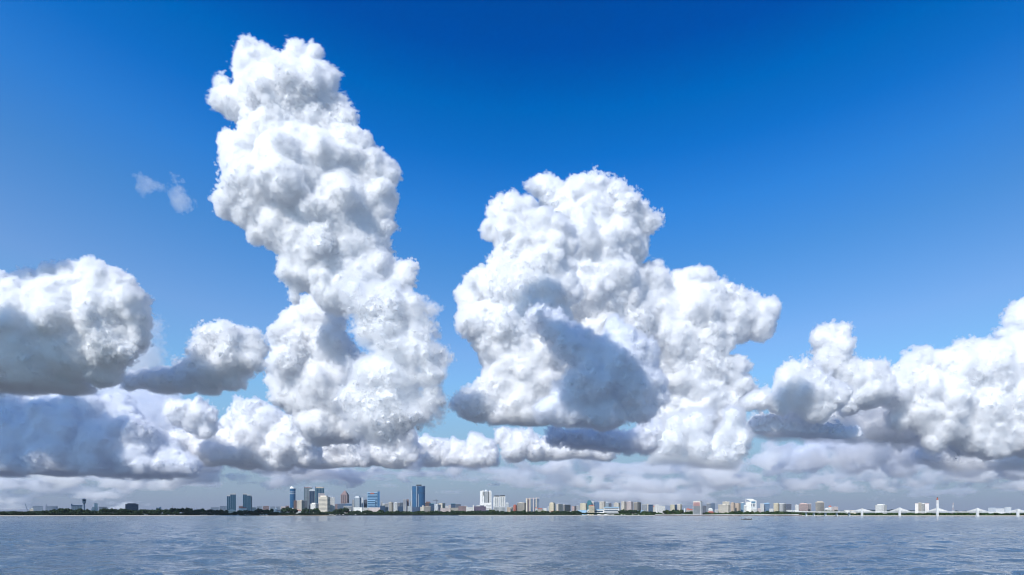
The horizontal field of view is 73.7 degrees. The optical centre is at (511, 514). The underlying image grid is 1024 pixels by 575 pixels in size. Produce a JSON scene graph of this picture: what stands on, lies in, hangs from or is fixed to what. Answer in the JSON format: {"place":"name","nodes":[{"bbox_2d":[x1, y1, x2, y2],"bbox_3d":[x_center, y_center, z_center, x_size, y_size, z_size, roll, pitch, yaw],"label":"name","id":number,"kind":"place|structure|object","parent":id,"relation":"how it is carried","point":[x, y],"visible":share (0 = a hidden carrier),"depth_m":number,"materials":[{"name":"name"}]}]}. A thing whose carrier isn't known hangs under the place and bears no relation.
{"place":"outdoors","nodes":[
{"label":"outdoors","id":0,"kind":"place"},
{"bbox_2d":[33,506,42,510],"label":"warehouse","id":1,"kind":"structure","parent":0,"point":[37,508],"depth_m":2586.99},
{"bbox_2d":[0,259,150,390],"bbox_3d":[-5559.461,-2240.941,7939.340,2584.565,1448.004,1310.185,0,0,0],"label":"cloud","id":2,"kind":"structure","parent":0,"point":[68,327],"depth_m":7779.23,"materials":[{"name":"white"}]},
{"bbox_2d":[82,498,85,509],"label":"control tower","id":3,"kind":"structure","parent":0,"point":[83,500],"depth_m":2397.31,"materials":[{"name":"blue glass"}]},
{"bbox_2d":[91,503,97,510],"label":"silo tower","id":4,"kind":"structure","parent":0,"point":[95,507],"depth_m":2450.26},
{"bbox_2d":[0,388,200,474],"bbox_3d":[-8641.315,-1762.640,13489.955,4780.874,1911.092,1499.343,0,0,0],"label":"cloud","id":5,"kind":"structure","parent":0,"point":[58,429],"depth_m":13140.43,"materials":[{"name":"white"}]},
{"bbox_2d":[125,503,138,510],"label":"office block","id":6,"kind":"structure","parent":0,"point":[133,506],"depth_m":2487.84,"materials":[{"name":"blue glass"}]},
{"bbox_2d":[164,398,217,437],"bbox_3d":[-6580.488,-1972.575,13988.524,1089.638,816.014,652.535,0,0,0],"label":"cloud","id":7,"kind":"structure","parent":0,"point":[197,416],"depth_m":13874.88,"materials":[{"name":"white"}]},
{"bbox_2d":[122,321,266,390],"bbox_3d":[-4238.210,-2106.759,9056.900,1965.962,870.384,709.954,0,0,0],"label":"cloud","id":8,"kind":"structure","parent":0,"point":[223,354],"depth_m":8952.99,"materials":[{"name":"white"}]},
{"bbox_2d":[157,430,240,462],"bbox_3d":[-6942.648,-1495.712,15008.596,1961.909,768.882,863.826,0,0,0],"label":"cloud","id":9,"kind":"structure","parent":0,"point":[212,448],"depth_m":14801.76,"materials":[{"name":"white"}]},
{"bbox_2d":[227,493,235,509],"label":"office tower","id":10,"kind":"structure","parent":0,"point":[231,501],"depth_m":3338.14,"materials":[{"name":"teal glass"}]},
{"bbox_2d":[243,493,251,510],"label":"office tower","id":11,"kind":"structure","parent":0,"point":[247,501],"depth_m":3339.29,"materials":[{"name":"teal glass"}]},
{"bbox_2d":[217,400,319,467],"bbox_3d":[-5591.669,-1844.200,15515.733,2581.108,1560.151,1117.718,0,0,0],"label":"cloud","id":12,"kind":"structure","parent":0,"point":[258,432],"depth_m":15197.56,"materials":[{"name":"white"}]},
{"bbox_2d":[290,486,295,507],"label":"office tower","id":13,"kind":"structure","parent":0,"point":[292,494],"depth_m":3589.61,"materials":[{"name":"blue glass"}]},
{"bbox_2d":[297,500,304,509],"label":"apartment block","id":14,"kind":"structure","parent":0,"point":[300,504],"depth_m":3439.15,"materials":[{"name":"beige concrete"}]},
{"bbox_2d":[304,487,311,508],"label":"office tower","id":15,"kind":"structure","parent":0,"point":[306,493],"depth_m":3779.61,"materials":[{"name":"grey glass"}]},
{"bbox_2d":[309,489,314,512],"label":"office tower","id":16,"kind":"structure","parent":0,"point":[311,496],"depth_m":3637.46,"materials":[{"name":"blue glass"}]},
{"bbox_2d":[209,38,416,313],"bbox_3d":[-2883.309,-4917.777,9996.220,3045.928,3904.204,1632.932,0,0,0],"label":"cloud","id":17,"kind":"structure","parent":0,"point":[309,179],"depth_m":9712.85,"materials":[{"name":"white"}]},
{"bbox_2d":[310,503,318,512],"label":"office block","id":18,"kind":"structure","parent":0,"point":[314,505],"depth_m":3389.76,"materials":[{"name":"white concrete"}]},
{"bbox_2d":[267,293,367,444],"bbox_3d":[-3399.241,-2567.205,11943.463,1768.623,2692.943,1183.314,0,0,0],"label":"cloud","id":19,"kind":"structure","parent":0,"point":[310,369],"depth_m":11712.24,"materials":[{"name":"white"}]},
{"bbox_2d":[315,487,323,503],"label":"office tower","id":20,"kind":"structure","parent":0,"point":[319,490],"depth_m":3777.30,"materials":[{"name":"teal glass"}]},
{"bbox_2d":[318,493,324,503],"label":"apartment block","id":21,"kind":"structure","parent":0,"point":[321,494],"depth_m":3639.35,"materials":[{"name":"white concrete"}]},
{"bbox_2d":[319,496,329,511],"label":"apartment block","id":22,"kind":"structure","parent":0,"point":[324,503],"depth_m":3339.76,"materials":[{"name":"beige concrete"}]},
{"bbox_2d":[330,497,334,511],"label":"apartment block","id":23,"kind":"structure","parent":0,"point":[332,503],"depth_m":3409.58,"materials":[{"name":"grey glass"}]},
{"bbox_2d":[312,440,366,464],"bbox_3d":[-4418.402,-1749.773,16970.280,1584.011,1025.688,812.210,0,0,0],"label":"cloud","id":24,"kind":"structure","parent":0,"point":[333,452],"depth_m":16793.92,"materials":[{"name":"white"}]},
{"bbox_2d":[337,504,343,508],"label":"office block","id":25,"kind":"structure","parent":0,"point":[339,506],"depth_m":3484.99,"materials":[{"name":"blue glass"}]},
{"bbox_2d":[341,491,348,503],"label":"office tower","id":26,"kind":"structure","parent":0,"point":[344,497],"depth_m":3735.47,"materials":[{"name":"pink concrete"}]},
{"bbox_2d":[354,496,360,506],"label":"office tower","id":27,"kind":"structure","parent":0,"point":[357,501],"depth_m":3594.06,"materials":[{"name":"glass"}]},
{"bbox_2d":[353,507,361,511],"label":"market hall","id":28,"kind":"structure","parent":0,"point":[357,508],"depth_m":3285.07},
{"bbox_2d":[367,491,379,507],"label":"office tower","id":29,"kind":"structure","parent":0,"point":[373,499],"depth_m":3484.01,"materials":[{"name":"blue glass"}]},
{"bbox_2d":[369,507,379,511],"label":"market hall","id":30,"kind":"structure","parent":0,"point":[374,509],"depth_m":3255.41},
{"bbox_2d":[358,428,418,464],"bbox_3d":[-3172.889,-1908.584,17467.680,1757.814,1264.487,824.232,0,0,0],"label":"cloud","id":31,"kind":"structure","parent":0,"point":[400,450],"depth_m":17257.68,"materials":[{"name":"white"}]},
{"bbox_2d":[389,502,392,511],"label":"apartment block","id":32,"kind":"structure","parent":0,"point":[390,506],"depth_m":3444.39,"materials":[{"name":"grey concrete"}]},
{"bbox_2d":[334,281,453,443],"bbox_3d":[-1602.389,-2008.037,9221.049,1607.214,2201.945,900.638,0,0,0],"label":"cloud","id":33,"kind":"structure","parent":0,"point":[379,399],"depth_m":9080.42,"materials":[{"name":"white"}]},
{"bbox_2d":[403,499,405,510],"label":"apartment block","id":34,"kind":"structure","parent":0,"point":[404,504],"depth_m":3492.11,"materials":[{"name":"white"}]},
{"bbox_2d":[411,485,424,511],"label":"office tower","id":35,"kind":"structure","parent":0,"point":[417,497],"depth_m":3481.57,"materials":[{"name":"blue glass"}]},
{"bbox_2d":[434,504,440,510],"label":"apartment block","id":36,"kind":"structure","parent":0,"point":[437,507],"depth_m":3310.16,"materials":[{"name":"white concrete"}]},
{"bbox_2d":[415,434,496,464],"bbox_3d":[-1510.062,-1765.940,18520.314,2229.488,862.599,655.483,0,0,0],"label":"cloud","id":37,"kind":"structure","parent":0,"point":[481,450],"depth_m":18325.27,"materials":[{"name":"white"}]},
{"bbox_2d":[458,506,465,510],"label":"apartment block","id":38,"kind":"structure","parent":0,"point":[461,508],"depth_m":3385.14,"materials":[{"name":"grey concrete"}]},
{"bbox_2d":[474,506,485,510],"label":"apartment block","id":39,"kind":"structure","parent":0,"point":[479,508],"depth_m":3285.04,"materials":[{"name":"grey concrete"}]},
{"bbox_2d":[480,490,491,510],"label":"hotel tower","id":40,"kind":"structure","parent":0,"point":[485,497],"depth_m":3334.37,"materials":[{"name":"white concrete"}]},
{"bbox_2d":[493,495,504,511],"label":"apartment tower","id":41,"kind":"structure","parent":0,"point":[496,507],"depth_m":3337.30,"materials":[{"name":"white concrete"}]},
{"bbox_2d":[0,515,1023,574],"bbox_3d":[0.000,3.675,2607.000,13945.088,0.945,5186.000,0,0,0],"label":"sea","id":42,"kind":"structure","parent":0,"point":[497,545],"depth_m":80.54,"materials":[{"name":"blue liquid"}]},
{"bbox_2d":[803,497,1023,516],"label":"road bridge","id":43,"kind":"structure","parent":42,"relation":"on","point":[937,509],"depth_m":1406.30,"materials":[{"name":"white concrete"}]},
{"bbox_2d":[0,515,1023,515],"bbox_3d":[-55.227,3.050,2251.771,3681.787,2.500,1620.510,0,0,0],"label":"beach","id":44,"kind":"structure","parent":0,"point":[535,515],"depth_m":1958.73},
{"bbox_2d":[240,515,333,515],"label":"rock ledge","id":45,"kind":"object","parent":44,"relation":"on","point":[286,515],"visible":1,"depth_m":2702.82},
{"bbox_2d":[655,515,801,515],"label":"sea wall","id":46,"kind":"structure","parent":44,"relation":"on","point":[728,515],"depth_m":1945.85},
{"bbox_2d":[655,514,798,514],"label":"parapet wall","id":47,"kind":"structure","parent":46,"relation":"on","point":[726,514],"depth_m":1959.27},
{"bbox_2d":[0,0,1023,512],"label":"sky","id":48,"kind":"structure","parent":0,"point":[858,164],"materials":[{"name":"blue"}]},
{"bbox_2d":[454,193,580,421],"bbox_3d":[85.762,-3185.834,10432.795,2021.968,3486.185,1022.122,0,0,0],"label":"cloud","id":49,"kind":"structure","parent":0,"point":[527,369],"depth_m":10235.19,"materials":[{"name":"white"}]},
{"bbox_2d":[517,502,525,511],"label":"apartment block","id":50,"kind":"structure","parent":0,"point":[521,506],"depth_m":3335.69,"materials":[{"name":"grey concrete"}]},
{"bbox_2d":[526,497,538,511],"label":"apartment tower","id":51,"kind":"structure","parent":0,"point":[532,504],"depth_m":3289.59,"materials":[{"name":"white concrete"}]},
{"bbox_2d":[549,502,554,511],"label":"apartment block","id":52,"kind":"structure","parent":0,"point":[551,506],"depth_m":3243.43,"materials":[{"name":"beige concrete"}]},
{"bbox_2d":[496,427,614,460],"bbox_3d":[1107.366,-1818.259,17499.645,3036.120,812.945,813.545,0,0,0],"label":"cloud","id":53,"kind":"structure","parent":0,"point":[515,445],"depth_m":17340.25,"materials":[{"name":"white"}]},
{"bbox_2d":[556,504,562,510],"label":"apartment block","id":54,"kind":"structure","parent":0,"point":[559,507],"depth_m":3189.75,"materials":[{"name":"grey concrete"}]},
{"bbox_2d":[563,505,570,510],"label":"apartment block","id":55,"kind":"structure","parent":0,"point":[566,507],"depth_m":3143.71,"materials":[{"name":"grey glass"}]},
{"bbox_2d":[580,503,586,509],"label":"apartment block","id":56,"kind":"structure","parent":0,"point":[583,506],"depth_m":3043.53,"materials":[{"name":"beige concrete"}]},
{"bbox_2d":[525,172,658,339],"bbox_3d":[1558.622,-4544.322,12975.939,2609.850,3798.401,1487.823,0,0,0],"label":"cloud","id":57,"kind":"structure","parent":0,"point":[608,224],"depth_m":12611.78,"materials":[{"name":"white"}]},
{"bbox_2d":[594,501,598,508],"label":"apartment block","id":58,"kind":"structure","parent":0,"point":[596,504],"depth_m":3118.43,"materials":[{"name":"blue glass"}]},
{"bbox_2d":[527,304,667,427],"bbox_3d":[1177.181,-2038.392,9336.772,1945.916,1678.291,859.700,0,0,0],"label":"cloud","id":59,"kind":"structure","parent":0,"point":[611,379],"depth_m":9154.74,"materials":[{"name":"white"}]},
{"bbox_2d":[599,501,604,509],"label":"apartment block","id":60,"kind":"structure","parent":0,"point":[602,505],"depth_m":3043.82,"materials":[{"name":"white concrete"}]},
{"bbox_2d":[548,418,685,450],"bbox_3d":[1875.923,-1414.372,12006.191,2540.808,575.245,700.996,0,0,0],"label":"cloud","id":61,"kind":"structure","parent":0,"point":[647,435],"depth_m":11851.30,"materials":[{"name":"white"}]},
{"bbox_2d":[621,501,625,509],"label":"apartment block","id":62,"kind":"structure","parent":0,"point":[623,504],"depth_m":2946.34,"materials":[{"name":"beige concrete"}]},
{"bbox_2d":[626,501,632,510],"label":"apartment block","id":63,"kind":"structure","parent":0,"point":[629,505],"depth_m":2943.03,"materials":[{"name":"grey concrete"}]},
{"bbox_2d":[633,502,640,509],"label":"apartment block","id":64,"kind":"structure","parent":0,"point":[636,505],"depth_m":2941.84,"materials":[{"name":"grey concrete"}]},
{"bbox_2d":[642,504,646,510],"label":"office block","id":65,"kind":"structure","parent":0,"point":[644,507],"depth_m":2889.66,"materials":[{"name":"blue glass"}]},
{"bbox_2d":[648,505,652,511],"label":"office block","id":66,"kind":"structure","parent":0,"point":[650,507],"depth_m":2791.05,"materials":[{"name":"blue glass"}]},
{"bbox_2d":[657,506,664,512],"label":"apartment block","id":67,"kind":"structure","parent":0,"point":[660,509],"depth_m":2605.65,"materials":[{"name":"white concrete"}]},
{"bbox_2d":[677,504,681,510],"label":"apartment block","id":68,"kind":"structure","parent":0,"point":[679,507],"depth_m":2645.92,"materials":[{"name":"white concrete"}]},
{"bbox_2d":[658,408,748,461],"bbox_3d":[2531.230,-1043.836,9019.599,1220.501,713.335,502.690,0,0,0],"label":"cloud","id":69,"kind":"structure","parent":0,"point":[722,444],"depth_m":8907.20,"materials":[{"name":"white"}]},
{"bbox_2d":[635,262,777,442],"bbox_3d":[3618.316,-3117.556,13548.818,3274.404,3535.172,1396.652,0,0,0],"label":"cloud","id":70,"kind":"structure","parent":0,"point":[703,323],"depth_m":13196.69,"materials":[{"name":"white"}]},
{"bbox_2d":[718,504,729,512],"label":"apartment block","id":71,"kind":"structure","parent":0,"point":[723,508],"depth_m":2295.25,"materials":[{"name":"beige concrete"}]},
{"bbox_2d":[731,502,734,510],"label":"apartment block","id":72,"kind":"structure","parent":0,"point":[732,506],"depth_m":2396.53,"materials":[{"name":"beige concrete"}]},
{"bbox_2d":[735,503,740,510],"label":"apartment block","id":73,"kind":"structure","parent":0,"point":[737,506],"depth_m":2415.57,"materials":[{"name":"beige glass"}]},
{"bbox_2d":[741,502,743,512],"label":"apartment block","id":74,"kind":"structure","parent":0,"point":[742,506],"depth_m":2444.03,"materials":[{"name":"blue glass"}]},
{"bbox_2d":[764,503,769,510],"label":"office block","id":75,"kind":"structure","parent":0,"point":[766,506],"depth_m":2351.34,"materials":[{"name":"blue glass"}]},
{"bbox_2d":[773,503,778,510],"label":"apartment block","id":76,"kind":"structure","parent":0,"point":[776,506],"depth_m":2295.58,"materials":[{"name":"beige concrete"}]},
{"bbox_2d":[779,503,785,511],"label":"apartment block","id":77,"kind":"structure","parent":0,"point":[782,507],"depth_m":2274.03,"materials":[{"name":"white glass"}]},
{"bbox_2d":[786,504,790,509],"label":"apartment block","id":78,"kind":"structure","parent":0,"point":[788,506],"depth_m":2308.24,"materials":[{"name":"grey glass"}]},
{"bbox_2d":[744,359,852,420],"bbox_3d":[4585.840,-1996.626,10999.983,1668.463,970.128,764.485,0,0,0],"label":"cloud","id":79,"kind":"structure","parent":0,"point":[807,390],"depth_m":10852.79,"materials":[{"name":"white"}]},
{"bbox_2d":[743,407,863,438],"bbox_3d":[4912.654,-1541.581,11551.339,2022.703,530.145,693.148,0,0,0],"label":"cloud","id":80,"kind":"structure","parent":0,"point":[790,422],"depth_m":11361.90,"materials":[{"name":"white"}]},
{"bbox_2d":[799,503,807,510],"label":"apartment block","id":81,"kind":"structure","parent":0,"point":[803,506],"depth_m":2187.75,"materials":[{"name":"pink concrete"}]},
{"bbox_2d":[815,501,823,513],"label":"apartment block","id":82,"kind":"structure","parent":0,"point":[819,505],"depth_m":2139.00,"materials":[{"name":"concrete"}]},
{"bbox_2d":[811,324,894,413],"bbox_3d":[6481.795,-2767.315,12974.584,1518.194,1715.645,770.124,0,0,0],"label":"cloud","id":83,"kind":"structure","parent":0,"point":[868,383],"depth_m":12822.66,"materials":[{"name":"white"}]},
{"bbox_2d":[775,371,965,460],"bbox_3d":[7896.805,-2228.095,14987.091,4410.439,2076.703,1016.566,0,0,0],"label":"cloud","id":84,"kind":"structure","parent":0,"point":[872,422],"depth_m":14760.87,"materials":[{"name":"white"}]},
{"bbox_2d":[875,504,886,513],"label":"apartment block","id":85,"kind":"structure","parent":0,"point":[880,507],"depth_m":2192.09,"materials":[{"name":"white concrete"}]},
{"bbox_2d":[856,509,952,513],"bbox_3d":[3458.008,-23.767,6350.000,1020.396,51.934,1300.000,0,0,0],"label":"hills","id":86,"kind":"structure","parent":0,"point":[897,512],"depth_m":6041.70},
{"bbox_2d":[918,503,921,512],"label":"apartment block","id":87,"kind":"structure","parent":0,"point":[919,506],"depth_m":2174.88,"materials":[{"name":"white concrete"}]},
{"bbox_2d":[925,503,928,512],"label":"apartment block","id":88,"kind":"structure","parent":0,"point":[926,506],"depth_m":2195.46,"materials":[{"name":"white concrete"}]},
{"bbox_2d":[879,299,1023,456],"bbox_3d":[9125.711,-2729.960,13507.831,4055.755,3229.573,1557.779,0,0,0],"label":"cloud","id":89,"kind":"structure","parent":0,"point":[968,396],"depth_m":13196.64,"materials":[{"name":"white"}]},
{"bbox_2d":[915,444,1023,463],"bbox_3d":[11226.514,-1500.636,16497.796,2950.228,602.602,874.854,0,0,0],"label":"cloud","id":90,"kind":"structure","parent":0,"point":[944,454],"depth_m":16345.46,"materials":[{"name":"white"}]},
{"bbox_2d":[988,507,995,513],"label":"office block","id":91,"kind":"structure","parent":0,"point":[991,509],"depth_m":2092.38,"materials":[{"name":"white"}]},
{"bbox_2d":[996,508,1003,513],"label":"office block","id":92,"kind":"structure","parent":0,"point":[999,509],"depth_m":2110.75,"materials":[{"name":"white"}]},
{"bbox_3d":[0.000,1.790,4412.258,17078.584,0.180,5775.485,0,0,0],"label":"land","id":93,"kind":"structure","parent":0,"visible":0},
{"bbox_2d":[45,506,57,510],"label":"warehouse","id":94,"kind":"structure","parent":93,"relation":"on","point":[48,508],"depth_m":2585.62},
{"bbox_2d":[71,504,82,509],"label":"grain silos","id":95,"kind":"object","parent":93,"relation":"on","point":[77,507],"visible":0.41,"depth_m":2548.20,"materials":[{"name":"grey concrete"}]},
{"bbox_2d":[0,511,253,514],"bbox_3d":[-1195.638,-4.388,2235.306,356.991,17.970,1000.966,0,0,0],"label":"undergrowth","id":96,"kind":"object","parent":93,"relation":"on","point":[116,513],"visible":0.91,"depth_m":2111.96,"materials":[{"name":"green plant"}]},
{"bbox_2d":[254,512,581,514],"bbox_3d":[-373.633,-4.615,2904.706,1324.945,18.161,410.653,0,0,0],"label":"undergrowth","id":97,"kind":"object","parent":93,"relation":"on","point":[418,513],"visible":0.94,"depth_m":2984.50,"materials":[{"name":"green plant"}]},
{"bbox_2d":[423,506,430,511],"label":"apartment block","id":98,"kind":"structure","parent":93,"relation":"on","point":[427,508],"depth_m":3285.34,"materials":[{"name":"grey concrete"}]},
{"bbox_2d":[589,505,593,514],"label":"apartment block","id":99,"kind":"structure","parent":93,"relation":"on","point":[591,508],"depth_m":2937.64,"materials":[{"name":"beige concrete"}]},
{"bbox_2d":[587,507,619,514],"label":"institute","id":100,"kind":"structure","parent":93,"relation":"on","point":[613,510],"depth_m":2945.34,"materials":[{"name":"white glass"}]},
{"bbox_2d":[693,501,702,513],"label":"apartment tower","id":101,"kind":"structure","parent":93,"relation":"on","point":[697,507],"depth_m":2124.60,"materials":[{"name":"white concrete"}]},
{"bbox_2d":[614,512,802,514],"bbox_3d":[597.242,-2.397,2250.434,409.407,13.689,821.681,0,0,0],"label":"undergrowth","id":102,"kind":"object","parent":93,"relation":"on","point":[640,513],"visible":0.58,"depth_m":2240.41,"materials":[{"name":"green plant"}]},
{"bbox_2d":[746,499,755,511],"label":"office tower","id":103,"kind":"structure","parent":93,"relation":"on","point":[751,504],"depth_m":2288.71,"materials":[{"name":"white concrete"}]},
{"bbox_2d":[802,512,1023,514],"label":"mangrove","id":104,"kind":"object","parent":93,"relation":"on","point":[892,513],"visible":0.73,"depth_m":1689.28,"materials":[{"name":"green plant"}]}
]}

